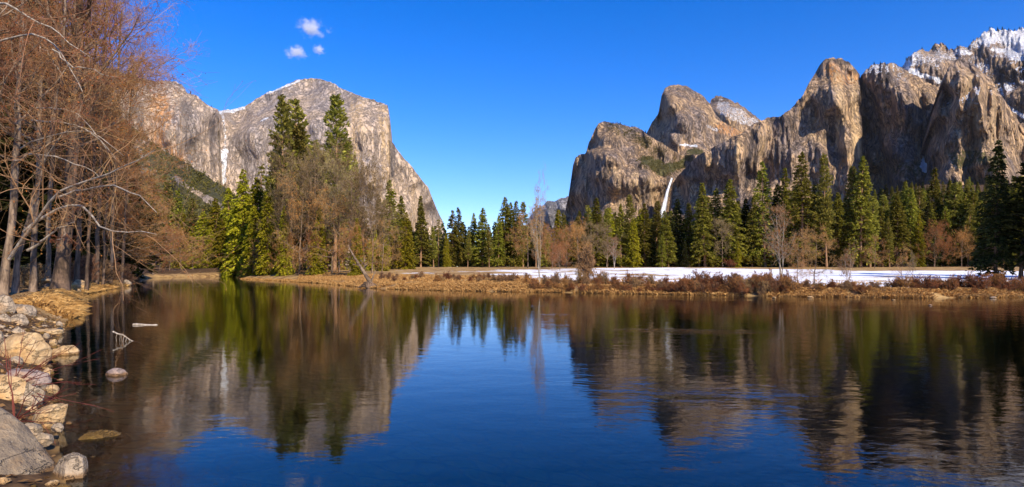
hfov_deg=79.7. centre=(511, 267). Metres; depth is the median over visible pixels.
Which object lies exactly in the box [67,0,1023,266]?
sky
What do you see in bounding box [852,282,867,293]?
shrub
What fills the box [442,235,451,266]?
conifer
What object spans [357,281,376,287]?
rootwad
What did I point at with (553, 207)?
distant cliff
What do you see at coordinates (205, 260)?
conifer
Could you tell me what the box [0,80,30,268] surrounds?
conifer
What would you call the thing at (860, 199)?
conifer
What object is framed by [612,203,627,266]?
conifer
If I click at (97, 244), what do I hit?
bare tree
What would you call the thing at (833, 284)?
shrub
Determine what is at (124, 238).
bare tree
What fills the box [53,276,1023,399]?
water
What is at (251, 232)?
conifer
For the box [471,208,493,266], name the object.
conifer
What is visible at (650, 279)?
shrub
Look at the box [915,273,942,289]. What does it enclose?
shrub
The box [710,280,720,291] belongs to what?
shrub
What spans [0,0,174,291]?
bare tree
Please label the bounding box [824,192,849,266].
conifer
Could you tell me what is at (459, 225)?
conifer
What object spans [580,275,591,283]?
shrub
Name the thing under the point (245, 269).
bare tree
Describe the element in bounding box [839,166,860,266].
conifer
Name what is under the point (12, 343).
boulder
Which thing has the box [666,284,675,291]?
shrub
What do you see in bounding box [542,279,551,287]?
shrub
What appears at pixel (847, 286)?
shrub
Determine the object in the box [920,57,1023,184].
ribbed buttress
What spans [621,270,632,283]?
shrub
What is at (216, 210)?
conifer
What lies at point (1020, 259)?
conifer
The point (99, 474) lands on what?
gravel
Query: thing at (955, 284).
shrub
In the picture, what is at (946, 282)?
shrub
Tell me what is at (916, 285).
shrub
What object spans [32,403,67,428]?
boulder
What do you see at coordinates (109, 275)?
shrub
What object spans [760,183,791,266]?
conifer
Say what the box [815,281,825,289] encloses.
shrub
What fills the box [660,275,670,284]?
shrub
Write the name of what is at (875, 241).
bare tree
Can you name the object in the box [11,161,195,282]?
bare tree
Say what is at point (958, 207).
conifer
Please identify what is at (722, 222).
bare tree
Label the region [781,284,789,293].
shrub
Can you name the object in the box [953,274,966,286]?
shrub
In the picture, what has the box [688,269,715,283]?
shrub
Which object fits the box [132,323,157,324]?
driftwood log
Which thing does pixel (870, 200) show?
conifer
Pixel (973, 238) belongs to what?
conifer
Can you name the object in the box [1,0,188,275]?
bare tree
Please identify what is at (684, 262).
conifer
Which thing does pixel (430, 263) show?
conifer
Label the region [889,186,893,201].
conifer
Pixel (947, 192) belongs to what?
conifer
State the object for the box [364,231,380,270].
conifer
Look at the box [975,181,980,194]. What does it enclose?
conifer
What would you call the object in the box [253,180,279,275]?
conifer
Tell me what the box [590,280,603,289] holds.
shrub
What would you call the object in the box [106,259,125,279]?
shrub
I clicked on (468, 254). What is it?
conifer
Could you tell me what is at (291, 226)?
bare tree
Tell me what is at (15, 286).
bare tree
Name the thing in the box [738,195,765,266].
conifer
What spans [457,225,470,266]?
conifer
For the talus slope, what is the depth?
1289.51 m
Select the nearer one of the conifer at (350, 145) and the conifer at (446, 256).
the conifer at (350, 145)
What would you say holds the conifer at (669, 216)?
on the ground at (474, 412)
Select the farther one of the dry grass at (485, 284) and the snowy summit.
the snowy summit
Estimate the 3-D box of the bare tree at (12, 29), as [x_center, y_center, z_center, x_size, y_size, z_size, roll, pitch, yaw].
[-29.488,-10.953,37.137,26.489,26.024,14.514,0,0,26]
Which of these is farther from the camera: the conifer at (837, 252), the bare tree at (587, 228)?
the conifer at (837, 252)
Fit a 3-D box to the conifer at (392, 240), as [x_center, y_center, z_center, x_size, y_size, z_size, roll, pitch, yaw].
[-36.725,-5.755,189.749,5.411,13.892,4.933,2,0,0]
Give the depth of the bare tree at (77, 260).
75.04 m
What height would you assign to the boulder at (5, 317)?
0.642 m
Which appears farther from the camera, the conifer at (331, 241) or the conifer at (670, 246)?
the conifer at (670, 246)
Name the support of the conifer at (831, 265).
on the ground at (474, 412)
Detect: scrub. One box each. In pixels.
[130,127,235,233]
[608,121,692,176]
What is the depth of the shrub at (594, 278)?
77.54 m
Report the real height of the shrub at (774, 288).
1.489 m
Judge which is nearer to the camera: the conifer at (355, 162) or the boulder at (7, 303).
the boulder at (7, 303)
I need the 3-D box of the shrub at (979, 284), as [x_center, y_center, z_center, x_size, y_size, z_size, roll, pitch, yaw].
[48.222,1.550,63.129,2.124,2.238,2.687,0,0,40]
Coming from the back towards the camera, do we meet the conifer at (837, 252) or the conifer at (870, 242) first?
the conifer at (837, 252)
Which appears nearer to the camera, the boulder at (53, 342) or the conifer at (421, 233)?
the boulder at (53, 342)
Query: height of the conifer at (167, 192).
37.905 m
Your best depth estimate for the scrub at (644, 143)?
2611.89 m
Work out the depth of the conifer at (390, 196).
204.28 m
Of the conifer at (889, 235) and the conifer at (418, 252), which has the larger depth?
the conifer at (418, 252)
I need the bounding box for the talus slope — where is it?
[122,120,241,234]
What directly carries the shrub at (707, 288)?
on the ground at (474, 412)
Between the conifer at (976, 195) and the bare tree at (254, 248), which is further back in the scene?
the conifer at (976, 195)
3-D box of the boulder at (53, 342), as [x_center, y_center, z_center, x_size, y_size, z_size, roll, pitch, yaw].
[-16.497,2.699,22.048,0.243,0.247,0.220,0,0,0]
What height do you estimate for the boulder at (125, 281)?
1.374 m
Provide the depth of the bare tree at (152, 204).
159.51 m
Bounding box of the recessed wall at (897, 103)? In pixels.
[860,62,938,200]
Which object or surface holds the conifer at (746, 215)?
on the ground at (474, 412)
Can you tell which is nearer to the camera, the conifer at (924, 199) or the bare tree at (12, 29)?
the bare tree at (12, 29)
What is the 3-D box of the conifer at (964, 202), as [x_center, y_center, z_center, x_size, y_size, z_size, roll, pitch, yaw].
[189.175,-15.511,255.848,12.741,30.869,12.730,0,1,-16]
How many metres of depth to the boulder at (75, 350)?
21.07 m
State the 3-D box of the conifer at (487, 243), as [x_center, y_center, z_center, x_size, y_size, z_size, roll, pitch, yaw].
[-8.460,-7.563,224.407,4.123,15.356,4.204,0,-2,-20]
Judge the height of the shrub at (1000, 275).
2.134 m
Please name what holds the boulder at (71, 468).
on the ground at (474, 412)
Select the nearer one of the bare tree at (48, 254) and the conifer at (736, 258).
the bare tree at (48, 254)
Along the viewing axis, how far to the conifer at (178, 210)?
261.46 m
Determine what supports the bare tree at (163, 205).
on the ground at (474, 412)
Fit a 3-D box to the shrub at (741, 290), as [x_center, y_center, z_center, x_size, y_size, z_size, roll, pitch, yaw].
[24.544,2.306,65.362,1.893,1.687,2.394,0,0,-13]
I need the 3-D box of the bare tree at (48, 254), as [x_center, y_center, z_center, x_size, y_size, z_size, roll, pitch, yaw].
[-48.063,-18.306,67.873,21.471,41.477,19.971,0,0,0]
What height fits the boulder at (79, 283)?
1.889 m
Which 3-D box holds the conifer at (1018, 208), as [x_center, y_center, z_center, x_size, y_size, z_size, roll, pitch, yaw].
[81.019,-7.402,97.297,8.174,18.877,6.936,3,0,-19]
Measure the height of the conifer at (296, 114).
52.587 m
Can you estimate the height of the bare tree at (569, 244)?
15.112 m
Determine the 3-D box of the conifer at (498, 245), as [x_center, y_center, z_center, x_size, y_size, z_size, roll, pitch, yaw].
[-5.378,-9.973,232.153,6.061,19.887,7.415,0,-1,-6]
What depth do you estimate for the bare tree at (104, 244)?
85.10 m
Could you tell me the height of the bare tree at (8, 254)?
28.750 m
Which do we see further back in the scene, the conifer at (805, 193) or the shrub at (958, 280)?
the conifer at (805, 193)
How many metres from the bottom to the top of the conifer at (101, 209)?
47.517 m
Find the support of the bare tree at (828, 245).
on the ground at (474, 412)
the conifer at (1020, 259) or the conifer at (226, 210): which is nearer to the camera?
the conifer at (1020, 259)
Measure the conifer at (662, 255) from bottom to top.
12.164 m
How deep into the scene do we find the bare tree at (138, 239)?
120.76 m
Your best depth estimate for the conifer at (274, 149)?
185.69 m
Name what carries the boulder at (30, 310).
on the ground at (474, 412)
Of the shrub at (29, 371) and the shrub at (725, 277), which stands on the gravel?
the shrub at (29, 371)
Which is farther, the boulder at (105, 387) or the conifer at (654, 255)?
the conifer at (654, 255)
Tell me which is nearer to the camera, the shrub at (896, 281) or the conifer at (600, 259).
the shrub at (896, 281)
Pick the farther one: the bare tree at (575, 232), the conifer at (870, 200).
the conifer at (870, 200)
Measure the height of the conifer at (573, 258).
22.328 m
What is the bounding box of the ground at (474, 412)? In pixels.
[0,184,1023,486]
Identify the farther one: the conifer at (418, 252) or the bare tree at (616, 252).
the conifer at (418, 252)
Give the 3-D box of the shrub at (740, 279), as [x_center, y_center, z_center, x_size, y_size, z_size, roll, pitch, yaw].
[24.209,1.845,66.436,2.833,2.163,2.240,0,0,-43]
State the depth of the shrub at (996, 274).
65.88 m
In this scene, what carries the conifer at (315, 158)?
on the ground at (474, 412)
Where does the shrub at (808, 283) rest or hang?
on the ground at (474, 412)
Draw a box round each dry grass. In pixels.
[12,280,130,318]
[241,270,1023,297]
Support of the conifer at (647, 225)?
on the ground at (474, 412)
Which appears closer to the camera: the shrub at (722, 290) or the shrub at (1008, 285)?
the shrub at (1008, 285)
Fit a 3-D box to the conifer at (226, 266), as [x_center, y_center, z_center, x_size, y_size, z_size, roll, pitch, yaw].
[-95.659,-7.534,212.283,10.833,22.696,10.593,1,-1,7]
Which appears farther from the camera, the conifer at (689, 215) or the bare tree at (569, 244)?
the conifer at (689, 215)
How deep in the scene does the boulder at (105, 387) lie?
16.02 m
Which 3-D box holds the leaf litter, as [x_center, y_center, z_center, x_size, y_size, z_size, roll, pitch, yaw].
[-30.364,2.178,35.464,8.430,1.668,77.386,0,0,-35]
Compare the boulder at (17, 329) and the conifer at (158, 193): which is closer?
the boulder at (17, 329)
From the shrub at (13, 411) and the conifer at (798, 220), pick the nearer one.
the shrub at (13, 411)
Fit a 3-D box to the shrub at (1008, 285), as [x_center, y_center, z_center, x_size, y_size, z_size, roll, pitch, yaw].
[51.436,1.905,63.858,2.127,1.771,1.682,0,0,-2]
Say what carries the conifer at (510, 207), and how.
on the ground at (474, 412)
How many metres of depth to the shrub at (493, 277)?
88.74 m
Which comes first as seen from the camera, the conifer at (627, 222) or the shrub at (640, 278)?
the shrub at (640, 278)
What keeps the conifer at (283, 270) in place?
on the ground at (474, 412)
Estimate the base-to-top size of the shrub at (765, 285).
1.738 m
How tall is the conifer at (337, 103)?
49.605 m
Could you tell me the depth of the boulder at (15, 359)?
17.65 m
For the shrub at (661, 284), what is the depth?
69.54 m
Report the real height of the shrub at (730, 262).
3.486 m
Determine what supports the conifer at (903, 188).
on the ground at (474, 412)
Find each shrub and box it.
[0,339,75,442]
[10,262,51,288]
[15,329,115,412]
[71,254,101,282]
[91,258,125,283]
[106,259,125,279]
[120,263,136,283]
[416,271,424,277]
[432,273,441,281]
[443,270,451,279]
[489,274,497,280]
[495,274,503,281]
[502,274,508,281]
[509,273,517,280]
[522,274,529,283]
[529,278,539,285]
[533,282,543,288]
[541,274,547,283]
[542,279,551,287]
[547,272,561,283]
[548,281,558,288]
[559,280,569,290]
[561,272,573,282]
[567,281,574,291]
[574,271,585,283]
[575,283,586,292]
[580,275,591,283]
[588,270,604,283]
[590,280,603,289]
[594,277,603,283]
[596,271,609,283]
[606,274,619,284]
[612,279,622,290]
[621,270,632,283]
[623,283,632,290]
[629,272,646,284]
[629,276,643,287]
[643,282,651,290]
[645,274,655,284]
[652,283,665,290]
[654,279,669,289]
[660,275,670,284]
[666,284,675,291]
[671,279,687,293]
[678,278,700,293]
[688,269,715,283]
[693,281,705,291]
[696,283,707,291]
[698,282,713,293]
[707,273,726,286]
[709,281,720,292]
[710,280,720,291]
[716,284,728,292]
[718,280,737,292]
[720,274,742,288]
[722,259,737,266]
[723,276,745,287]
[730,273,748,280]
[730,285,746,294]
[731,281,750,295]
[739,277,757,292]
[750,276,759,288]
[751,272,773,287]
[755,268,776,279]
[756,281,778,293]
[757,286,766,295]
[767,278,780,290]
[768,282,782,292]
[774,278,786,294]
[775,269,789,278]
[776,276,786,292]
[777,274,803,291]
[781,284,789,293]
[803,280,812,286]
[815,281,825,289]
[827,279,839,287]
[841,281,852,291]
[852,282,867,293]
[865,283,875,290]
[873,282,881,288]
[890,276,908,286]
[894,275,916,287]
[910,276,923,287]
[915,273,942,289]
[926,277,945,288]
[939,277,959,289]
[944,273,960,290]
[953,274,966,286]
[959,270,975,287]
[968,272,992,289]
[985,272,1004,286]
[987,271,1008,286]
[990,277,1005,285]
[993,277,1018,290]
[1011,274,1023,291]
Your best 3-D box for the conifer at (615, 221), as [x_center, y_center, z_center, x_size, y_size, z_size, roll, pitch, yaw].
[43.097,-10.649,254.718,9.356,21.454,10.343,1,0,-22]
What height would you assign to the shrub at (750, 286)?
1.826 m
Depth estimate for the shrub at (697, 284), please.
67.45 m
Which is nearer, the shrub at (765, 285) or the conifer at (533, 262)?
the shrub at (765, 285)
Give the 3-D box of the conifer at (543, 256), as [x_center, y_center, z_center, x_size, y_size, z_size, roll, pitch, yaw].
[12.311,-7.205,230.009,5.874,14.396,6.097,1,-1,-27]
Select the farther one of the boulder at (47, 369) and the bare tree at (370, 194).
the bare tree at (370, 194)
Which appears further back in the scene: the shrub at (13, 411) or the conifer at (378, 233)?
the conifer at (378, 233)
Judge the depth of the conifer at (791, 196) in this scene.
235.07 m
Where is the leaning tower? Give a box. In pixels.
[668,57,865,230]
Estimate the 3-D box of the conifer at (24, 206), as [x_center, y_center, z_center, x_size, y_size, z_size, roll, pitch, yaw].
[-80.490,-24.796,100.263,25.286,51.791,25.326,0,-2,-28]
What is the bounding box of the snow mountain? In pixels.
[901,27,1023,127]
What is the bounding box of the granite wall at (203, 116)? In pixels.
[96,69,222,184]
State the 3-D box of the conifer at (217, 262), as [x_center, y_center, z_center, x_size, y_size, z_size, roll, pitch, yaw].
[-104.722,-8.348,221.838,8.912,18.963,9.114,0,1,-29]
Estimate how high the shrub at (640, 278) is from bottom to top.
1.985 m
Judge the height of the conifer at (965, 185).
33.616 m
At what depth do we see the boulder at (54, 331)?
27.28 m
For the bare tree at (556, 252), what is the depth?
169.97 m
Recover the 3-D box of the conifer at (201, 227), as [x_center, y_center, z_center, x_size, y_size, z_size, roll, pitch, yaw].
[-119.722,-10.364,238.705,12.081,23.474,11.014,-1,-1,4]
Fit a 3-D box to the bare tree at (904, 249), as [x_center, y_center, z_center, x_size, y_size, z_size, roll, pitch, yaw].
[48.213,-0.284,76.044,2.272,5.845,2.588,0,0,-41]
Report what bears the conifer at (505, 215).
on the ground at (474, 412)
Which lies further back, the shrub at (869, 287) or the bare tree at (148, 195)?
the bare tree at (148, 195)
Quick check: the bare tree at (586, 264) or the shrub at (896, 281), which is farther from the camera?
the bare tree at (586, 264)
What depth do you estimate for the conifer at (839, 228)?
254.39 m
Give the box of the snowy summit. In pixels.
[710,96,759,131]
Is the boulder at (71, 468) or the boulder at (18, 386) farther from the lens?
the boulder at (18, 386)
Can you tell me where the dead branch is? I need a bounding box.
[112,331,143,348]
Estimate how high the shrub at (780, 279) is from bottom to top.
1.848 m
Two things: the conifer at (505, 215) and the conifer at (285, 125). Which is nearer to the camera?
the conifer at (285, 125)
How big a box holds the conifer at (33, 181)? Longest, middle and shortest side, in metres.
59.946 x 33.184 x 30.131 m
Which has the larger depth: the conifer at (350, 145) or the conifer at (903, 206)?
the conifer at (903, 206)
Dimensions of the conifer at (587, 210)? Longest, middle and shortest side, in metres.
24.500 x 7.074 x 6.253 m
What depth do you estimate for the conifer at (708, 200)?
248.47 m
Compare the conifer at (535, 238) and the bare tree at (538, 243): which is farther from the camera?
the conifer at (535, 238)
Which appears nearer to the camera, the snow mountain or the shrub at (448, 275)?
the shrub at (448, 275)
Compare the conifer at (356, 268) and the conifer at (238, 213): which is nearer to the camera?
the conifer at (356, 268)
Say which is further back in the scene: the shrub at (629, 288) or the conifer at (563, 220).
the conifer at (563, 220)
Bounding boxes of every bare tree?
[0,0,158,293]
[0,0,162,290]
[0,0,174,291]
[0,0,178,287]
[0,0,199,281]
[0,0,213,149]
[0,0,256,312]
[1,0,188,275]
[9,0,188,282]
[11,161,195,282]
[12,36,172,293]
[34,62,163,284]
[41,0,210,284]
[61,39,192,283]
[91,188,171,264]
[93,168,185,263]
[136,170,166,278]
[139,191,198,274]
[147,219,177,270]
[153,228,195,269]
[164,224,192,269]
[181,235,207,268]
[194,236,214,266]
[237,250,266,277]
[247,230,262,264]
[256,175,295,251]
[261,132,314,273]
[267,230,303,274]
[271,166,333,274]
[280,140,335,270]
[281,135,350,248]
[281,182,356,272]
[299,229,333,269]
[315,151,367,271]
[321,136,381,271]
[331,153,392,267]
[333,222,381,272]
[352,169,407,272]
[361,218,400,272]
[505,207,553,267]
[527,165,549,281]
[536,224,570,267]
[547,226,578,267]
[547,242,571,269]
[556,216,593,263]
[573,244,596,277]
[579,220,603,254]
[594,218,620,267]
[606,236,622,268]
[711,217,735,266]
[758,202,808,274]
[786,236,815,282]
[789,223,843,284]
[836,240,858,281]
[857,235,888,267]
[888,243,913,279]
[903,253,916,275]
[914,218,955,266]
[946,224,977,266]
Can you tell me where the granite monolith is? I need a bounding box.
[219,78,444,266]
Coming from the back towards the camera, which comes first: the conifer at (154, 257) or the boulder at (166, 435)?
the conifer at (154, 257)
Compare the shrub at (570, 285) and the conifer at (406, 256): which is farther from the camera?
the conifer at (406, 256)
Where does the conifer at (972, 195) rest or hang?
on the ground at (474, 412)
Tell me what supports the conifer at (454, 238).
on the ground at (474, 412)
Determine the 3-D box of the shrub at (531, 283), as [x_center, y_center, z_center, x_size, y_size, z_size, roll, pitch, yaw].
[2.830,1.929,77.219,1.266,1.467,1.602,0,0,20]
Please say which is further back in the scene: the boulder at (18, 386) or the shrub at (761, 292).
the shrub at (761, 292)
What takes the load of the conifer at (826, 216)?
on the ground at (474, 412)
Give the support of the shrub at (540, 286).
on the ground at (474, 412)
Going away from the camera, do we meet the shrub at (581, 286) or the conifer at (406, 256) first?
the shrub at (581, 286)
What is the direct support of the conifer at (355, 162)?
on the ground at (474, 412)
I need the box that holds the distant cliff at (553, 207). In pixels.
[525,196,567,239]
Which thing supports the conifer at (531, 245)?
on the ground at (474, 412)
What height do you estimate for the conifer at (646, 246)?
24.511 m
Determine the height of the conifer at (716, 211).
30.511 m
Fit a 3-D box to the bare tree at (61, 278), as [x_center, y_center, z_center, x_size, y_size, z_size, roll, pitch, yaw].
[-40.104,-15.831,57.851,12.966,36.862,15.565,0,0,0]
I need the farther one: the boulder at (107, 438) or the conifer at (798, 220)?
the conifer at (798, 220)
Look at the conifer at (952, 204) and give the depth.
254.33 m
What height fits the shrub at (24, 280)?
2.955 m
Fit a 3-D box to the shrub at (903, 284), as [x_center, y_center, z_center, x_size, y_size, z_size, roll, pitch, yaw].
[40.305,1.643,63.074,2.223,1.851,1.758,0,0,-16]
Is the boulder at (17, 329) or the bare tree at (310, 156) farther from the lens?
the bare tree at (310, 156)
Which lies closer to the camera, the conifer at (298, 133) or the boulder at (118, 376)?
the boulder at (118, 376)
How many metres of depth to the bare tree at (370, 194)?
136.21 m
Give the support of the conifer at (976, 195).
on the ground at (474, 412)
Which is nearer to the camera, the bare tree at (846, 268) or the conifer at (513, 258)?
the bare tree at (846, 268)
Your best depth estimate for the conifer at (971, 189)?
569.34 m
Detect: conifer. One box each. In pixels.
[0,0,84,269]
[0,0,107,272]
[0,0,114,271]
[0,1,60,267]
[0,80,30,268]
[11,86,126,265]
[83,78,143,276]
[95,104,153,273]
[124,145,173,278]
[143,176,163,265]
[154,200,177,267]
[157,180,177,267]
[160,188,186,267]
[172,213,189,268]
[179,227,197,268]
[183,198,199,244]
[187,211,207,268]
[198,198,221,267]
[198,227,215,267]
[209,218,227,267]
[214,187,234,267]
[219,169,252,276]
[219,217,239,272]
[228,199,253,275]
[236,177,266,276]
[238,211,253,276]
[240,205,265,277]
[252,164,265,205]
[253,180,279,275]
[257,146,286,271]
[260,94,302,239]
[272,123,313,269]
[273,206,295,275]
[281,98,318,269]
[294,239,310,270]
[303,139,320,265]
[305,134,348,269]
[305,206,328,275]
[313,94,356,270]
[329,240,348,269]
[331,141,357,269]
[347,218,364,275]
[352,152,357,245]
[359,209,370,269]
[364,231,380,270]
[375,200,386,255]
[377,236,391,270]
[378,180,403,267]
[386,228,398,268]
[393,212,417,268]
[396,196,415,265]
[408,222,417,266]
[413,196,431,266]
[413,236,427,266]
[418,229,436,266]
[428,226,437,266]
[429,238,440,266]
[435,219,442,266]
[436,232,444,266]
[440,210,464,266]
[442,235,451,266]
[450,207,468,266]
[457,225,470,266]
[463,230,472,266]
[466,213,479,266]
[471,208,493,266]
[484,226,493,266]
[489,230,497,266]
[490,215,505,266]
[494,197,513,266]
[503,202,522,266]
[505,201,526,266]
[513,225,532,266]
[517,201,530,266]
[525,224,534,266]
[528,235,543,266]
[532,204,539,266]
[537,229,551,266]
[547,209,570,266]
[558,213,569,266]
[568,211,587,266]
[580,198,615,266]
[582,205,593,249]
[595,208,619,266]
[603,209,613,266]
[609,212,616,266]
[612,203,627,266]
[612,217,623,263]
[620,194,636,248]
[622,218,643,267]
[635,203,656,266]
[636,209,653,266]
[642,223,654,266]
[649,201,661,266]
[649,220,669,266]
[655,210,679,266]
[655,235,666,266]
[664,199,690,266]
[666,211,679,266]
[677,203,702,266]
[680,240,689,266]
[689,183,720,266]
[690,199,708,266]
[695,188,728,266]
[697,197,718,266]
[706,179,752,266]
[733,198,756,266]
[733,241,741,266]
[735,201,741,266]
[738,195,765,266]
[745,161,782,266]
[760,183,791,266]
[766,168,794,266]
[778,151,824,267]
[786,194,800,265]
[787,188,808,266]
[804,185,829,266]
[813,153,837,267]
[816,201,840,266]
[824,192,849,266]
[828,194,849,266]
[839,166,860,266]
[840,202,872,266]
[842,156,880,266]
[847,203,877,266]
[863,198,881,266]
[869,196,880,266]
[871,207,894,266]
[876,194,895,266]
[877,188,882,202]
[883,184,889,205]
[883,192,914,266]
[883,218,894,266]
[887,199,913,266]
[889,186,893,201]
[891,187,933,265]
[895,188,925,266]
[899,181,907,201]
[911,213,927,266]
[912,188,931,221]
[918,188,927,206]
[922,203,940,266]
[923,201,950,266]
[925,167,943,266]
[935,206,960,266]
[936,180,952,266]
[937,182,963,266]
[941,181,945,198]
[945,192,966,265]
[955,194,972,266]
[957,192,983,265]
[959,203,978,266]
[962,187,969,218]
[963,179,969,190]
[963,197,984,266]
[965,140,1022,279]
[968,191,977,266]
[969,182,974,191]
[971,210,993,265]
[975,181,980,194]
[997,162,1023,278]
[1001,176,1022,266]
[1009,245,1023,268]
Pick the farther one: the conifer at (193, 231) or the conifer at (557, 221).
the conifer at (557, 221)
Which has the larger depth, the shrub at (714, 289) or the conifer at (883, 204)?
the conifer at (883, 204)
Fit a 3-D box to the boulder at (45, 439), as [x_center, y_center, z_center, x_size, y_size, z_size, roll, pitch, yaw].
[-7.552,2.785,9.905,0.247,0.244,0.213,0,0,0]
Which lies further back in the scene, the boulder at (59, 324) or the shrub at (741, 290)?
the shrub at (741, 290)
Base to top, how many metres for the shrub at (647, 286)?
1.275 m
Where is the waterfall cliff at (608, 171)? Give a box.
[564,121,697,229]
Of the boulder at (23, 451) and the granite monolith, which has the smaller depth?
the boulder at (23, 451)
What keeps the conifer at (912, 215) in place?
on the ground at (474, 412)
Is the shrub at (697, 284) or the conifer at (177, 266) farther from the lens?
the conifer at (177, 266)
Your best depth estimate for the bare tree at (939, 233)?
230.38 m
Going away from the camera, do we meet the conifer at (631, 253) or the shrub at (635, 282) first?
the shrub at (635, 282)
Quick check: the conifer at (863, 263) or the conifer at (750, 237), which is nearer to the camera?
the conifer at (750, 237)
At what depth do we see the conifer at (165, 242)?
266.43 m
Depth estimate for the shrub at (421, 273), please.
102.89 m
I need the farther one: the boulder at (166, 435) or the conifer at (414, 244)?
the conifer at (414, 244)
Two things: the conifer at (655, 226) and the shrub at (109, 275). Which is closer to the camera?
the shrub at (109, 275)
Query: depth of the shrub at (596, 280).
76.04 m
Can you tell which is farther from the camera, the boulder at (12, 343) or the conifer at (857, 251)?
the conifer at (857, 251)
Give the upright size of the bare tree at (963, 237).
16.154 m
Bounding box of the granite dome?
[646,84,742,166]
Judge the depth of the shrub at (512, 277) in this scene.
87.69 m
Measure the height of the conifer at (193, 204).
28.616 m
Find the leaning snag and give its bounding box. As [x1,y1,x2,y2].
[349,248,375,283]
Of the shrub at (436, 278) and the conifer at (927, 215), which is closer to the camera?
the shrub at (436, 278)
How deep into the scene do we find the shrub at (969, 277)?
64.32 m
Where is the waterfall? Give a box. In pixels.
[661,178,672,216]
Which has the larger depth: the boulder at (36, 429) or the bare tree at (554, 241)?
the bare tree at (554, 241)
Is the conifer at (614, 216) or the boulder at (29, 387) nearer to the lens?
the boulder at (29, 387)
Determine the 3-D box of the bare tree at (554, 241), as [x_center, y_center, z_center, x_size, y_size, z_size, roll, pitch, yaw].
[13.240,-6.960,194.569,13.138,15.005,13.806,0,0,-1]
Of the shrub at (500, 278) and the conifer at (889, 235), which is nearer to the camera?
the shrub at (500, 278)
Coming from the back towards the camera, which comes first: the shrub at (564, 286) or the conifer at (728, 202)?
the conifer at (728, 202)
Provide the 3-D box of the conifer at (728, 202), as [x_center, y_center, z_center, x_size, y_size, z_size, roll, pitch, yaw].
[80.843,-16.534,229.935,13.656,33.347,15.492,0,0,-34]
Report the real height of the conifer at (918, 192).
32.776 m
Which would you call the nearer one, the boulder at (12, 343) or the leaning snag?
the boulder at (12, 343)
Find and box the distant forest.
[364,204,923,266]
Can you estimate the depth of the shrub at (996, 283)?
65.73 m
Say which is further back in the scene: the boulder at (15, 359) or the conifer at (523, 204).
the conifer at (523, 204)
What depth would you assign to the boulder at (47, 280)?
62.33 m
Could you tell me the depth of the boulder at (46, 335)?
23.95 m
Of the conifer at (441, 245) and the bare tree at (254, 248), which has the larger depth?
the conifer at (441, 245)
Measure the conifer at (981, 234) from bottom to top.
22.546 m
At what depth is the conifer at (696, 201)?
231.71 m
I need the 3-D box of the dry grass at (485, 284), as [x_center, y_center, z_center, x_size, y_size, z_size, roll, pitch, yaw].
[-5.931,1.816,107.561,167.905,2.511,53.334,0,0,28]
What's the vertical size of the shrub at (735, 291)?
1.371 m
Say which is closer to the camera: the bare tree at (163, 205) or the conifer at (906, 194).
the bare tree at (163, 205)
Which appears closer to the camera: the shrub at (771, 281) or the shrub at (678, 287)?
the shrub at (771, 281)
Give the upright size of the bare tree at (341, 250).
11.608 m
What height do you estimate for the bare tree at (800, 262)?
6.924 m
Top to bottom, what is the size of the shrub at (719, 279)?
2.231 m
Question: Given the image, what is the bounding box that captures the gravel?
[0,307,117,486]
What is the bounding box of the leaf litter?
[0,285,62,483]
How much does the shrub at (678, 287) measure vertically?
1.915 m
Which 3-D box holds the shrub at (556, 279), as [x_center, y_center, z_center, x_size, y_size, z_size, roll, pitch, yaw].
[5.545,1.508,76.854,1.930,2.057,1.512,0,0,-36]
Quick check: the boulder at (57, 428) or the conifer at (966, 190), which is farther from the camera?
the conifer at (966, 190)
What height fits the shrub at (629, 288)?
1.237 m
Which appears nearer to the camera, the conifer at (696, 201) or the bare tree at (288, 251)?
the bare tree at (288, 251)
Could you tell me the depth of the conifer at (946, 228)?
250.81 m
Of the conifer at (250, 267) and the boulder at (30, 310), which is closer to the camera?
the boulder at (30, 310)
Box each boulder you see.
[0,294,15,313]
[0,313,10,321]
[0,331,4,341]
[0,332,51,364]
[0,374,25,402]
[0,407,55,474]
[6,368,51,385]
[9,356,23,363]
[10,314,28,324]
[12,326,25,332]
[15,304,36,315]
[20,382,44,406]
[25,423,42,436]
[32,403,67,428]
[37,328,63,334]
[37,432,53,446]
[38,278,50,283]
[42,333,49,338]
[43,367,50,374]
[46,385,58,394]
[49,339,56,345]
[51,423,63,432]
[52,345,79,357]
[52,452,88,483]
[56,321,62,326]
[72,279,84,289]
[72,430,131,447]
[100,383,112,390]
[101,393,137,400]
[105,368,127,384]
[123,279,131,285]
[137,432,181,437]
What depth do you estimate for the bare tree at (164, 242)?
195.70 m
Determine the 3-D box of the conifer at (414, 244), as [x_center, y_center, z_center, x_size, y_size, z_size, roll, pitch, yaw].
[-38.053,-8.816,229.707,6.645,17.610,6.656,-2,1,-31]
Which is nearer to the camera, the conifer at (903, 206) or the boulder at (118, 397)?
the boulder at (118, 397)
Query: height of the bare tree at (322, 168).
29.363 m
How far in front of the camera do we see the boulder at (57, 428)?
10.49 m

